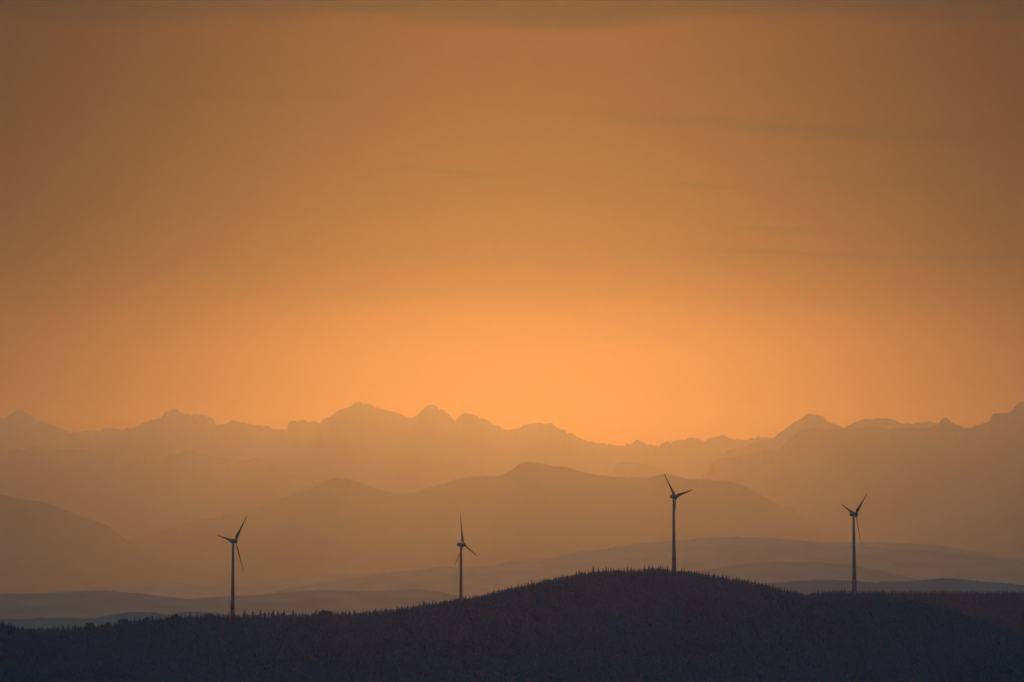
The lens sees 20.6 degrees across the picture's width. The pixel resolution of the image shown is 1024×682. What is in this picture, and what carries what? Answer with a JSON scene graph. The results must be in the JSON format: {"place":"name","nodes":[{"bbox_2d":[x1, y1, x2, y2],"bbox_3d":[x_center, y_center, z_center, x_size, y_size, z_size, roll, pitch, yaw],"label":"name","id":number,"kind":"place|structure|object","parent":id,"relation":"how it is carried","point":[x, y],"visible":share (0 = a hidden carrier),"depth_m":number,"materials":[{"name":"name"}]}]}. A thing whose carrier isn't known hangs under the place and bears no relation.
{"place":"outdoors","nodes":[
{"label":"outdoors","id":0,"kind":"place"},
{"bbox_2d":[0,494,222,591],"bbox_3d":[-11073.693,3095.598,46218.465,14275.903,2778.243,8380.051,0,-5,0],"label":"mountain shoulder","id":1,"kind":"object","parent":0,"point":[44,546],"visible":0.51,"depth_m":46122.63},
{"bbox_2d":[0,611,236,633],"bbox_3d":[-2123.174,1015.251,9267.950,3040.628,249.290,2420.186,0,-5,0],"label":"dark hill left","id":2,"kind":"structure","parent":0,"point":[44,623],"depth_m":9388.96,"materials":[{"name":"grey"}]},
{"bbox_2d":[0,590,263,618],"bbox_3d":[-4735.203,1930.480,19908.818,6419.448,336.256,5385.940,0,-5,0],"label":"hill","id":3,"kind":"structure","parent":0,"point":[95,604],"depth_m":19793.41,"materials":[{"name":"grey"}]},
{"bbox_2d":[0,447,321,539],"bbox_3d":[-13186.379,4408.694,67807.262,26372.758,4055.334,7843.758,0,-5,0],"label":"mountain foothills","id":4,"kind":"structure","parent":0,"point":[129,497],"depth_m":68268.15,"materials":[{"name":"brown stone"}]},
{"bbox_2d":[194,589,464,617],"bbox_3d":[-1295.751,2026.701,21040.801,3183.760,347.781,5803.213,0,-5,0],"label":"hill left round","id":5,"kind":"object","parent":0,"point":[314,601],"visible":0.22,"depth_m":21009.55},
{"bbox_2d":[0,402,770,493],"bbox_3d":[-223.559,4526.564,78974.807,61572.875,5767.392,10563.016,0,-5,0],"label":"mountain skyline","id":6,"kind":"structure","parent":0,"point":[372,446],"depth_m":79571.02},
{"bbox_2d":[128,461,851,583],"bbox_3d":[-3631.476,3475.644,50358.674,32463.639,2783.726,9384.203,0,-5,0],"label":"mountain","id":7,"kind":"structure","parent":0,"point":[528,510],"depth_m":50487.17,"materials":[{"name":"brown stone"}]},
{"bbox_2d":[0,542,1023,598],"bbox_3d":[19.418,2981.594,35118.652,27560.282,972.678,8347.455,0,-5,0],"label":"hill ridge hazy","id":8,"kind":"object","parent":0,"point":[196,591],"visible":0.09,"depth_m":35477.52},
{"bbox_2d":[0,0,1023,445],"label":"sky","id":9,"kind":"structure","parent":0,"point":[614,222],"materials":[{"name":"orange"}]},
{"bbox_2d":[3,577,1022,681],"bbox_3d":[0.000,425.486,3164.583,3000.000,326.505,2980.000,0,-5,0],"label":"hill","id":10,"kind":"structure","parent":0,"point":[357,666],"depth_m":3214.69,"materials":[{"name":"black plant"}]},
{"bbox_2d":[84,622,94,630],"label":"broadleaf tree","id":11,"kind":"object","parent":10,"relation":"on","point":[89,625],"visible":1,"depth_m":3408.11,"materials":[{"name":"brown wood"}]},
{"bbox_2d":[117,618,129,628],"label":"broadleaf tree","id":12,"kind":"object","parent":10,"relation":"on","point":[125,621],"visible":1,"depth_m":3401.22,"materials":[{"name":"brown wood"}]},
{"bbox_2d":[173,614,179,621],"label":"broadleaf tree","id":13,"kind":"object","parent":10,"relation":"on","point":[177,616],"visible":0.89,"depth_m":3411.59,"materials":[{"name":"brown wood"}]},
{"bbox_2d":[206,613,215,620],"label":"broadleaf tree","id":14,"kind":"object","parent":10,"relation":"on","point":[211,616],"visible":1,"depth_m":3406.29,"materials":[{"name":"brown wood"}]},
{"bbox_2d":[217,516,246,622],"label":"wind turbine","id":15,"kind":"object","parent":10,"relation":"on","point":[232,608],"visible":0.92,"depth_m":3428.72,"materials":[{"name":"metal"}]},
{"bbox_2d":[323,610,332,618],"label":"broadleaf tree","id":16,"kind":"object","parent":10,"relation":"on","point":[327,612],"visible":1,"depth_m":3417.79,"materials":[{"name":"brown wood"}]},
{"bbox_2d":[455,514,476,601],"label":"wind turbine","id":17,"kind":"object","parent":10,"relation":"on","point":[462,544],"visible":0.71,"depth_m":3549.67,"materials":[{"name":"metal"}]},
{"bbox_2d":[0,568,1023,681],"bbox_3d":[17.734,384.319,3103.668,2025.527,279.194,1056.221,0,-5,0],"label":"forest","id":18,"kind":"object","parent":10,"relation":"on","point":[952,635],"visible":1,"depth_m":3230.16,"materials":[{"name":"black plant"}]},
{"bbox_2d":[664,474,690,570],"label":"wind turbine","id":19,"kind":"object","parent":10,"relation":"on","point":[673,496],"visible":0.93,"depth_m":3577.19,"materials":[{"name":"metal"}]},
{"bbox_2d":[843,494,866,594],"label":"wind turbine","id":20,"kind":"object","parent":10,"relation":"on","point":[854,585],"visible":0.93,"depth_m":3590.36,"materials":[{"name":"metal"}]},
{"bbox_2d":[607,462,677,477],"bbox_3d":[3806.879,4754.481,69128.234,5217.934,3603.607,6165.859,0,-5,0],"label":"mountain butte","id":21,"kind":"object","parent":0,"point":[627,470],"visible":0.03,"depth_m":69695.03,"materials":[{"name":"brown stone"}]},
{"bbox_2d":[276,536,1023,598],"bbox_3d":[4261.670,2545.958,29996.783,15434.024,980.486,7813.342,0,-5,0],"label":"hill ridge long","id":22,"kind":"object","parent":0,"point":[696,554],"visible":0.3,"depth_m":30469.54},
{"bbox_2d":[692,561,917,583],"bbox_3d":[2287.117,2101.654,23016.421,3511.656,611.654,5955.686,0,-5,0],"label":"hill","id":23,"kind":"structure","parent":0,"point":[770,572],"depth_m":23283.58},
{"bbox_2d":[700,414,937,479],"bbox_3d":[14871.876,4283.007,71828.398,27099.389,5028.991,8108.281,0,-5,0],"label":"mountain range","id":24,"kind":"structure","parent":0,"point":[781,438],"depth_m":72412.53,"materials":[{"name":"brown stone"}]},
{"bbox_2d":[704,402,1023,557],"bbox_3d":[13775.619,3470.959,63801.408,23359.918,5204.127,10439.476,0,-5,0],"label":"mountain massif","id":25,"kind":"structure","parent":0,"point":[945,482],"depth_m":64208.12,"materials":[{"name":"brown stone"}]},
{"bbox_2d":[761,578,1023,595],"bbox_3d":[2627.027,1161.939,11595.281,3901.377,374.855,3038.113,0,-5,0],"label":"hill","id":26,"kind":"structure","parent":0,"point":[809,587],"depth_m":11811.55,"materials":[{"name":"grey"}]},
{"bbox_2d":[926,597,1023,633],"bbox_3d":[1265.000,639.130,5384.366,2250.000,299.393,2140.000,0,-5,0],"label":"hill","id":27,"kind":"structure","parent":0,"point":[993,613],"depth_m":5215.86,"materials":[{"name":"black plant"}]},
{"bbox_2d":[803,590,1023,635],"bbox_3d":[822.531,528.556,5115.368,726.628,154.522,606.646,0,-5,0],"label":"forest","id":28,"kind":"object","parent":27,"relation":"on","point":[995,606],"visible":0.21,"depth_m":5279.08,"materials":[{"name":"black plant"}]}
]}

